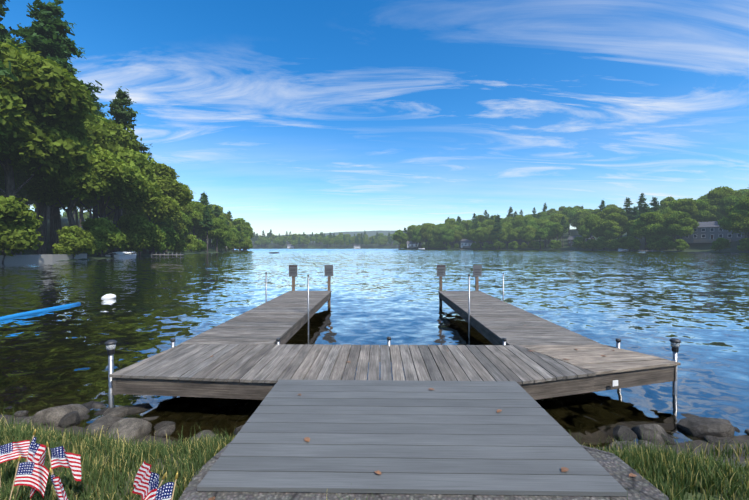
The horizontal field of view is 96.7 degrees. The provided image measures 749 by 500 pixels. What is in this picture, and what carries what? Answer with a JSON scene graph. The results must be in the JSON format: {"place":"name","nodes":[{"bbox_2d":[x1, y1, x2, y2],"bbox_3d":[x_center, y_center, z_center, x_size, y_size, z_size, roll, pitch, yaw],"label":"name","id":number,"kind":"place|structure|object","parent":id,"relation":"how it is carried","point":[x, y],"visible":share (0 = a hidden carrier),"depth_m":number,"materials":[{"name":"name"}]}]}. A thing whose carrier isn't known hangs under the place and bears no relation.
{"place":"outdoors","nodes":[
{"label":"outdoors","id":0,"kind":"place"},
{"bbox_2d":[0,248,748,447],"bbox_3d":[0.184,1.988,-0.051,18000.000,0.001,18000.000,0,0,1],"label":"lake water","id":1,"kind":"structure","parent":0,"point":[654,303],"depth_m":10.16,"materials":[{"name":"liquid"}]},
{"bbox_2d":[0,302,80,319],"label":"kayak","id":2,"kind":"object","parent":1,"relation":"on","point":[35,311],"visible":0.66,"depth_m":10.08,"materials":[{"name":"blue plastic"}]},
{"bbox_2d":[105,251,135,257],"bbox_3d":[-48.346,0.983,64.301,2.850,1.560,7.850,0,0,-9],"label":"boat","id":3,"kind":"object","parent":1,"relation":"on","point":[122,254],"visible":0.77,"depth_m":62.52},
{"bbox_2d":[289,265,481,304],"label":"dock posts","id":4,"kind":"object","parent":1,"relation":"in","point":[477,271],"visible":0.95,"depth_m":11.56,"materials":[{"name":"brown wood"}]},
{"bbox_2d":[109,291,680,399],"bbox_3d":[0.488,1.571,7.641,7.135,0.255,7.800,0,0,1],"label":"dock","id":5,"kind":"object","parent":1,"relation":"in","point":[250,358],"visible":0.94,"depth_m":4.44,"materials":[{"name":"grey wood"}]},
{"bbox_2d":[105,272,680,407],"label":"dock posts","id":6,"kind":"object","parent":5,"relation":"attached to","point":[111,345],"visible":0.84,"depth_m":4.49,"materials":[{"name":"silver metal"}]},
{"bbox_2d":[0,403,748,499],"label":"grass","id":7,"kind":"structure","parent":0,"point":[665,465],"depth_m":2.35,"materials":[{"name":"plant"}]},
{"bbox_2d":[0,214,748,499],"bbox_3d":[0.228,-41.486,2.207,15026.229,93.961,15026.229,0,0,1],"label":"terrain","id":8,"kind":"structure","parent":0,"point":[698,247],"depth_m":87.53,"materials":[{"name":"plant"}]},
{"bbox_2d":[0,31,20,83],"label":"tree","id":9,"kind":"object","parent":8,"relation":"on","point":[4,71],"visible":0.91,"depth_m":39.41,"materials":[{"name":"green plant"}]},
{"bbox_2d":[0,440,29,491],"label":"flag","id":10,"kind":"object","parent":8,"relation":"on","point":[11,451],"visible":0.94,"depth_m":2.12,"materials":[{"name":"fabric"}]},
{"bbox_2d":[0,0,34,180],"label":"tree","id":11,"kind":"object","parent":8,"relation":"on","point":[4,31],"visible":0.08,"depth_m":51.91,"materials":[{"name":"green plant"}]},
{"bbox_2d":[0,196,43,263],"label":"tree","id":12,"kind":"object","parent":8,"relation":"on","point":[19,223],"visible":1,"depth_m":40.29,"materials":[{"name":"green plant"}]},
{"bbox_2d":[9,454,48,499],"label":"flag","id":13,"kind":"object","parent":8,"relation":"on","point":[33,475],"visible":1,"depth_m":1.90,"materials":[{"name":"fabric"}]},
{"bbox_2d":[15,429,45,499],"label":"flag","id":14,"kind":"object","parent":8,"relation":"on","point":[36,452],"visible":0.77,"depth_m":1.98,"materials":[{"name":"fabric"}]},
{"bbox_2d":[0,254,86,263],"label":"shore wall","id":15,"kind":"structure","parent":8,"relation":"on","point":[33,258],"depth_m":45.02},
{"bbox_2d":[0,38,100,254],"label":"tree","id":16,"kind":"object","parent":8,"relation":"on","point":[42,102],"visible":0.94,"depth_m":44.21,"materials":[{"name":"green plant"}]},
{"bbox_2d":[3,0,104,253],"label":"tree","id":17,"kind":"object","parent":8,"relation":"on","point":[46,29],"visible":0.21,"depth_m":54.39,"materials":[{"name":"green plant"}]},
{"bbox_2d":[0,168,110,248],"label":"tree","id":18,"kind":"object","parent":8,"relation":"on","point":[20,177],"visible":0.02,"depth_m":60.51,"materials":[{"name":"green plant"}]},
{"bbox_2d":[50,468,67,499],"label":"flag","id":19,"kind":"object","parent":8,"relation":"on","point":[59,489],"visible":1,"depth_m":1.77,"materials":[{"name":"fabric"}]},
{"bbox_2d":[31,404,89,425],"bbox_3d":[-3.636,1.902,3.875,0.464,0.260,0.441,0,0,-9],"label":"rock","id":20,"kind":"object","parent":8,"relation":"on","point":[56,414],"visible":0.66,"depth_m":3.73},
{"bbox_2d":[44,53,80,243],"bbox_3d":[-62.595,-21.128,65.871,12.960,41.600,13.041,0,1,33],"label":"tree","id":21,"kind":"object","parent":8,"relation":"on","point":[51,211],"depth_m":64.50,"materials":[{"name":"green plant"}]},
{"bbox_2d":[46,442,80,491],"bbox_3d":[-1.816,1.367,1.966,0.158,0.515,0.055,-9,2,-7],"label":"flag","id":22,"kind":"object","parent":8,"relation":"on","point":[59,457],"visible":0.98,"depth_m":1.97,"materials":[{"name":"fabric"}]},
{"bbox_2d":[58,411,79,427],"bbox_3d":[-3.437,1.934,3.756,0.267,0.194,0.198,-9,-11,36],"label":"rock","id":23,"kind":"object","parent":8,"relation":"on","point":[72,418],"visible":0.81,"depth_m":3.69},
{"bbox_2d":[52,225,95,258],"bbox_3d":[-45.793,-0.965,51.237,5.150,5.582,5.559,0,0,-24],"label":"bush","id":24,"kind":"object","parent":8,"relation":"on","point":[73,239],"visible":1,"depth_m":49.98,"materials":[{"name":"green plant"}]},
{"bbox_2d":[21,128,128,253],"bbox_3d":[-48.060,-8.734,53.567,14.632,21.110,12.532,0,0,7],"label":"tree","id":25,"kind":"object","parent":8,"relation":"on","point":[91,183],"visible":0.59,"depth_m":51.86,"materials":[{"name":"green plant"}]},
{"bbox_2d":[18,114,166,255],"bbox_3d":[-50.682,-11.460,60.905,21.001,26.804,21.015,0,1,41],"label":"tree","id":26,"kind":"object","parent":8,"relation":"on","point":[135,188],"visible":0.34,"depth_m":61.22,"materials":[{"name":"green plant"}]},
{"bbox_2d":[88,92,108,218],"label":"tree","id":27,"kind":"object","parent":8,"relation":"on","point":[96,103],"visible":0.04,"depth_m":76.57,"materials":[{"name":"green plant"}]},
{"bbox_2d":[84,416,124,434],"bbox_3d":[-2.949,1.977,3.687,0.471,0.201,0.494,6,-7,32],"label":"rock","id":28,"kind":"object","parent":8,"relation":"on","point":[97,424],"visible":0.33,"depth_m":3.62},
{"bbox_2d":[80,217,129,256],"bbox_3d":[-48.455,-2.055,59.475,7.542,7.574,6.988,0,1,37],"label":"tree","id":29,"kind":"object","parent":8,"relation":"on","point":[104,232],"visible":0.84,"depth_m":58.01,"materials":[{"name":"green plant"}]},
{"bbox_2d":[97,202,122,220],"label":"tree","id":30,"kind":"object","parent":8,"relation":"on","point":[107,211],"visible":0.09,"depth_m":81.44,"materials":[{"name":"green plant"}]},
{"bbox_2d":[103,406,129,416],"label":"rock","id":31,"kind":"object","parent":8,"relation":"on","point":[120,411],"visible":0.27,"depth_m":3.96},
{"bbox_2d":[92,151,140,254],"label":"tree","id":32,"kind":"object","parent":8,"relation":"on","point":[115,218],"depth_m":71.18,"materials":[{"name":"green plant"}]},
{"bbox_2d":[100,86,152,251],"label":"tree","id":33,"kind":"object","parent":8,"relation":"on","point":[120,113],"visible":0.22,"depth_m":68.39,"materials":[{"name":"green plant"}]},
{"bbox_2d":[105,418,151,442],"bbox_3d":[-2.574,1.902,3.490,0.347,0.238,0.400,0,0,-6],"label":"rock","id":34,"kind":"object","parent":8,"relation":"on","point":[134,427],"visible":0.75,"depth_m":3.44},
{"bbox_2d":[114,213,165,256],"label":"tree","id":35,"kind":"object","parent":8,"relation":"on","point":[141,233],"visible":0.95,"depth_m":67.19,"materials":[{"name":"green plant"}]},
{"bbox_2d":[127,403,152,413],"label":"rock","id":36,"kind":"object","parent":8,"relation":"on","point":[136,408],"visible":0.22,"depth_m":4.06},
{"bbox_2d":[111,204,169,253],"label":"tree","id":37,"kind":"object","parent":8,"relation":"on","point":[125,212],"visible":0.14,"depth_m":81.12,"materials":[{"name":"green plant"}]},
{"bbox_2d":[132,461,165,499],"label":"flag","id":38,"kind":"object","parent":8,"relation":"on","point":[146,481],"visible":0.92,"depth_m":1.69,"materials":[{"name":"fabric"}]},
{"bbox_2d":[146,230,165,253],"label":"tree","id":39,"kind":"object","parent":8,"relation":"on","point":[160,248],"visible":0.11,"depth_m":77.08,"materials":[{"name":"green plant"}]},
{"bbox_2d":[143,471,177,499],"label":"flag","id":40,"kind":"object","parent":8,"relation":"on","point":[164,491],"visible":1,"depth_m":1.63,"materials":[{"name":"fabric"}]},
{"bbox_2d":[127,159,195,253],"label":"tree","id":41,"kind":"object","parent":8,"relation":"on","point":[175,191],"visible":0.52,"depth_m":78.09,"materials":[{"name":"green plant"}]},
{"bbox_2d":[153,424,175,436],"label":"rock","id":42,"kind":"object","parent":8,"relation":"on","point":[164,431],"visible":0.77,"depth_m":3.55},
{"bbox_2d":[154,421,174,430],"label":"rock","id":43,"kind":"object","parent":8,"relation":"on","point":[157,426],"visible":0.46,"depth_m":3.68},
{"bbox_2d":[155,226,179,253],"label":"tree","id":44,"kind":"object","parent":8,"relation":"on","point":[172,238],"visible":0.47,"depth_m":82.47,"materials":[{"name":"green plant"}]},
{"bbox_2d":[164,211,186,251],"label":"tree","id":45,"kind":"object","parent":8,"relation":"on","point":[176,223],"visible":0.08,"depth_m":96.83,"materials":[{"name":"green plant"}]},
{"bbox_2d":[165,233,186,252],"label":"tree","id":46,"kind":"object","parent":8,"relation":"on","point":[182,243],"visible":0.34,"depth_m":89.87,"materials":[{"name":"green plant"}]},
{"bbox_2d":[175,211,192,235],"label":"tree","id":47,"kind":"object","parent":8,"relation":"on","point":[186,220],"visible":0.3,"depth_m":99.92,"materials":[{"name":"green plant"}]},
{"bbox_2d":[180,202,193,215],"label":"tree","id":48,"kind":"object","parent":8,"relation":"on","point":[187,209],"visible":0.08,"depth_m":104.28,"materials":[{"name":"green plant"}]},
{"bbox_2d":[184,234,202,251],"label":"bush","id":49,"kind":"object","parent":8,"relation":"on","point":[193,243],"visible":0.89,"depth_m":101.76,"materials":[{"name":"green plant"}]},
{"bbox_2d":[188,209,202,222],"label":"tree","id":50,"kind":"object","parent":8,"relation":"on","point":[195,216],"visible":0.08,"depth_m":111.12,"materials":[{"name":"green plant"}]},
{"bbox_2d":[187,201,211,234],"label":"tree","id":51,"kind":"object","parent":8,"relation":"on","point":[199,207],"visible":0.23,"depth_m":116.68,"materials":[{"name":"green plant"}]},
{"bbox_2d":[191,430,215,440],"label":"rock","id":52,"kind":"object","parent":8,"relation":"on","point":[209,432],"visible":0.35,"depth_m":3.43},
{"bbox_2d":[191,214,217,250],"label":"tree","id":53,"kind":"object","parent":8,"relation":"on","point":[201,235],"visible":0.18,"depth_m":123.66,"materials":[{"name":"green plant"}]},
{"bbox_2d":[199,206,214,252],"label":"tree","id":54,"kind":"object","parent":8,"relation":"on","point":[206,223],"visible":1,"depth_m":111.61,"materials":[{"name":"green plant"}]},
{"bbox_2d":[208,218,230,251],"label":"tree","id":55,"kind":"object","parent":8,"relation":"on","point":[222,230],"visible":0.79,"depth_m":124.44,"materials":[{"name":"green plant"}]},
{"bbox_2d":[211,237,230,250],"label":"tree","id":56,"kind":"object","parent":8,"relation":"on","point":[222,243],"visible":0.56,"depth_m":133.19,"materials":[{"name":"green plant"}]},
{"bbox_2d":[227,236,239,249],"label":"tree","id":57,"kind":"object","parent":8,"relation":"on","point":[234,243],"visible":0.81,"depth_m":145.25,"materials":[{"name":"green plant"}]},
{"bbox_2d":[232,218,252,233],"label":"tree","id":58,"kind":"object","parent":8,"relation":"on","point":[238,221],"visible":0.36,"depth_m":193.66,"materials":[{"name":"green plant"}]},
{"bbox_2d":[392,230,405,248],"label":"tree","id":59,"kind":"object","parent":8,"relation":"on","point":[401,235],"visible":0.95,"depth_m":328.83,"materials":[{"name":"green plant"}]},
{"bbox_2d":[411,229,422,249],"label":"tree","id":60,"kind":"object","parent":8,"relation":"on","point":[417,237],"visible":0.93,"depth_m":308.41,"materials":[{"name":"green plant"}]},
{"bbox_2d":[179,442,668,499],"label":"gravel path","id":61,"kind":"structure","parent":8,"relation":"on","point":[617,469],"depth_m":2.06,"materials":[{"name":"gravel"}]},
{"bbox_2d":[197,380,627,496],"bbox_3d":[0.234,1.523,2.902,2.660,0.101,1.686,0,0,1],"label":"gangway","id":62,"kind":"object","parent":61,"relation":"on","point":[443,437],"visible":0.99,"depth_m":2.51,"materials":[{"name":"wood"}]},
{"bbox_2d":[208,349,636,499],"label":"fallen leaves","id":63,"kind":"object","parent":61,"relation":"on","point":[564,469],"visible":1,"depth_m":2.24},
{"bbox_2d":[420,224,432,249],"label":"tree","id":64,"kind":"object","parent":8,"relation":"on","point":[425,234],"visible":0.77,"depth_m":303.86,"materials":[{"name":"green plant"}]},
{"bbox_2d":[432,227,441,248],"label":"tree","id":65,"kind":"object","parent":8,"relation":"on","point":[437,231],"visible":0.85,"depth_m":299.25,"materials":[{"name":"green plant"}]},
{"bbox_2d":[439,229,454,248],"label":"tree","id":66,"kind":"object","parent":8,"relation":"on","point":[447,235],"visible":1,"depth_m":291.07,"materials":[{"name":"green plant"}]},
{"bbox_2d":[460,239,475,247],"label":"white house","id":67,"kind":"structure","parent":8,"relation":"on","point":[466,243],"depth_m":291.72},
{"bbox_2d":[472,228,488,249],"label":"tree","id":68,"kind":"object","parent":8,"relation":"on","point":[479,234],"visible":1,"depth_m":271.35,"materials":[{"name":"green plant"}]},
{"bbox_2d":[480,219,495,241],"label":"tree","id":69,"kind":"object","parent":8,"relation":"on","point":[489,223],"visible":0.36,"depth_m":284.52,"materials":[{"name":"green plant"}]},
{"bbox_2d":[493,214,502,249],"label":"tree","id":70,"kind":"object","parent":8,"relation":"on","point":[498,224],"visible":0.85,"depth_m":261.55,"materials":[{"name":"green plant"}]},
{"bbox_2d":[493,224,506,248],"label":"tree","id":71,"kind":"object","parent":8,"relation":"on","point":[504,231],"visible":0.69,"depth_m":260.37,"materials":[{"name":"green plant"}]},
{"bbox_2d":[499,225,511,248],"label":"tree","id":72,"kind":"object","parent":8,"relation":"on","point":[504,238],"visible":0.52,"depth_m":261.69,"materials":[{"name":"green plant"}]},
{"bbox_2d":[508,229,520,240],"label":"tree","id":73,"kind":"object","parent":8,"relation":"on","point":[512,234],"visible":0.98,"depth_m":257.80,"materials":[{"name":"green plant"}]},
{"bbox_2d":[512,219,525,242],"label":"tree","id":74,"kind":"object","parent":8,"relation":"on","point":[520,223],"visible":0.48,"depth_m":267.37,"materials":[{"name":"green plant"}]},
{"bbox_2d":[520,225,535,243],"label":"tree","id":75,"kind":"object","parent":8,"relation":"on","point":[527,228],"visible":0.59,"depth_m":250.72,"materials":[{"name":"green plant"}]},
{"bbox_2d":[523,232,534,248],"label":"tree","id":76,"kind":"object","parent":8,"relation":"on","point":[530,236],"visible":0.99,"depth_m":246.78,"materials":[{"name":"green plant"}]},
{"bbox_2d":[533,228,547,249],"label":"tree","id":77,"kind":"object","parent":8,"relation":"on","point":[541,234],"visible":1,"depth_m":235.66,"materials":[{"name":"green plant"}]},
{"bbox_2d":[548,222,563,240],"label":"tree","id":78,"kind":"object","parent":8,"relation":"on","point":[557,230],"visible":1,"depth_m":232.88,"materials":[{"name":"green plant"}]},
{"bbox_2d":[550,214,568,223],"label":"tree","id":79,"kind":"object","parent":8,"relation":"on","point":[555,217],"visible":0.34,"depth_m":250.17,"materials":[{"name":"green plant"}]},
{"bbox_2d":[562,206,575,234],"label":"tree","id":80,"kind":"object","parent":8,"relation":"on","point":[569,212],"visible":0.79,"depth_m":271.96,"materials":[{"name":"green plant"}]},
{"bbox_2d":[572,236,584,249],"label":"tree","id":81,"kind":"object","parent":8,"relation":"on","point":[578,240],"visible":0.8,"depth_m":214.40,"materials":[{"name":"green plant"}]},
{"bbox_2d":[570,210,592,227],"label":"tree","id":82,"kind":"object","parent":8,"relation":"on","point":[578,215],"visible":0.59,"depth_m":255.10,"materials":[{"name":"green plant"}]},
{"bbox_2d":[578,225,590,249],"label":"tree","id":83,"kind":"object","parent":8,"relation":"on","point":[584,232],"visible":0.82,"depth_m":211.42,"materials":[{"name":"green plant"}]},
{"bbox_2d":[584,214,600,250],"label":"tree","id":84,"kind":"object","parent":8,"relation":"on","point":[591,221],"visible":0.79,"depth_m":197.91,"materials":[{"name":"green plant"}]},
{"bbox_2d":[591,218,606,249],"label":"tree","id":85,"kind":"object","parent":8,"relation":"on","point":[599,227],"visible":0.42,"depth_m":194.27,"materials":[{"name":"green plant"}]},
{"bbox_2d":[596,207,625,225],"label":"tree","id":86,"kind":"object","parent":8,"relation":"on","point":[604,213],"visible":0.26,"depth_m":204.22,"materials":[{"name":"green plant"}]},
{"bbox_2d":[598,213,627,235],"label":"tree","id":87,"kind":"object","parent":8,"relation":"on","point":[613,219],"visible":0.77,"depth_m":188.73,"materials":[{"name":"green plant"}]},
{"bbox_2d":[603,225,623,239],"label":"tree","id":88,"kind":"object","parent":8,"relation":"on","point":[614,232],"visible":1,"depth_m":186.22,"materials":[{"name":"green plant"}]},
{"bbox_2d":[613,425,636,440],"bbox_3d":[2.649,1.981,3.547,0.282,0.185,0.368,7,-1,-4],"label":"rock","id":89,"kind":"object","parent":8,"relation":"on","point":[622,432],"visible":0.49,"depth_m":3.50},
{"bbox_2d":[608,441,641,451],"bbox_3d":[2.413,1.910,3.168,0.318,0.171,0.344,0,0,24],"label":"rock","id":90,"kind":"object","parent":8,"relation":"on","point":[620,444],"visible":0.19,"depth_m":3.20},
{"bbox_2d":[620,197,635,225],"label":"tree","id":91,"kind":"object","parent":8,"relation":"on","point":[627,214],"visible":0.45,"depth_m":189.59,"materials":[{"name":"green plant"}]},
{"bbox_2d":[621,236,634,250],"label":"tree","id":92,"kind":"object","parent":8,"relation":"on","point":[625,239],"visible":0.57,"depth_m":171.74,"materials":[{"name":"green plant"}]},
{"bbox_2d":[625,206,640,236],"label":"tree","id":93,"kind":"object","parent":8,"relation":"on","point":[636,212],"visible":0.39,"depth_m":185.12,"materials":[{"name":"green plant"}]},
{"bbox_2d":[627,238,640,249],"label":"bush","id":94,"kind":"object","parent":8,"relation":"on","point":[635,243],"visible":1,"depth_m":166.03,"materials":[{"name":"green plant"}]},
{"bbox_2d":[632,193,648,239],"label":"tree","id":95,"kind":"object","parent":8,"relation":"on","point":[642,200],"visible":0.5,"depth_m":199.41,"materials":[{"name":"green plant"}]},
{"bbox_2d":[635,202,650,249],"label":"tree","id":96,"kind":"object","parent":8,"relation":"on","point":[644,208],"visible":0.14,"depth_m":167.19,"materials":[{"name":"green plant"}]},
{"bbox_2d":[629,212,668,250],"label":"tree","id":97,"kind":"object","parent":8,"relation":"on","point":[647,224],"visible":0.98,"depth_m":158.11,"materials":[{"name":"green plant"}]},
{"bbox_2d":[631,424,667,444],"bbox_3d":[2.936,1.972,3.544,0.363,0.239,0.474,-7,-10,10],"label":"rock","id":98,"kind":"object","parent":8,"relation":"on","point":[639,430],"visible":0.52,"depth_m":3.47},
{"bbox_2d":[649,196,662,211],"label":"tree","id":99,"kind":"object","parent":8,"relation":"on","point":[654,201],"visible":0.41,"depth_m":190.72,"materials":[{"name":"green plant"}]},
{"bbox_2d":[661,433,675,444],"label":"rock","id":100,"kind":"object","parent":8,"relation":"on","point":[668,439],"visible":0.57,"depth_m":3.39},
{"bbox_2d":[671,239,688,250],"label":"bush","id":101,"kind":"object","parent":8,"relation":"on","point":[680,244],"visible":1,"depth_m":143.62,"materials":[{"name":"green plant"}]},
{"bbox_2d":[662,211,699,250],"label":"tree","id":102,"kind":"object","parent":8,"relation":"on","point":[680,223],"visible":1,"depth_m":147.05,"materials":[{"name":"green plant"}]},
{"bbox_2d":[666,198,698,239],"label":"tree","id":103,"kind":"object","parent":8,"relation":"on","point":[689,206],"visible":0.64,"depth_m":161.59,"materials":[{"name":"green plant"}]},
{"bbox_2d":[690,199,710,220],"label":"tree","id":104,"kind":"object","parent":8,"relation":"on","point":[702,206],"visible":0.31,"depth_m":161.80,"materials":[{"name":"green plant"}]},
{"bbox_2d":[676,417,733,437],"bbox_3d":[3.564,1.932,3.579,0.490,0.225,0.364,-12,-5,30],"label":"rock","id":105,"kind":"object","parent":8,"relation":"on","point":[701,427],"visible":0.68,"depth_m":3.50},
{"bbox_2d":[697,198,726,221],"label":"tree","id":106,"kind":"object","parent":8,"relation":"on","point":[714,208],"visible":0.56,"depth_m":161.12,"materials":[{"name":"green plant"}]},
{"bbox_2d":[683,221,744,242],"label":"grey house","id":107,"kind":"structure","parent":8,"relation":"on","point":[708,232],"depth_m":148.11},
{"bbox_2d":[709,237,731,250],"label":"bush","id":108,"kind":"object","parent":8,"relation":"on","point":[719,243],"visible":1,"depth_m":127.56,"materials":[{"name":"green plant"}]},
{"bbox_2d":[704,435,742,443],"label":"rock","id":109,"kind":"object","parent":8,"relation":"on","point":[711,439],"visible":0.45,"depth_m":3.35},
{"bbox_2d":[707,186,742,199],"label":"tree","id":110,"kind":"object","parent":8,"relation":"on","point":[717,193],"visible":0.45,"depth_m":162.22,"materials":[{"name":"green plant"}]},
{"bbox_2d":[716,196,736,217],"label":"tree","id":111,"kind":"object","parent":8,"relation":"on","point":[726,202],"visible":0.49,"depth_m":157.29,"materials":[{"name":"green plant"}]},
{"bbox_2d":[717,197,748,251],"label":"tree","id":112,"kind":"object","parent":8,"relation":"on","point":[737,220],"visible":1,"depth_m":121.40,"materials":[{"name":"green plant"}]},
{"bbox_2d":[737,238,748,251],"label":"bush","id":113,"kind":"object","parent":8,"relation":"on","point":[743,245],"visible":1,"depth_m":121.14,"materials":[{"name":"green plant"}]},
{"bbox_2d":[0,0,748,235],"label":"sky","id":114,"kind":"structure","parent":0,"point":[297,117],"materials":[{"name":"blue"}]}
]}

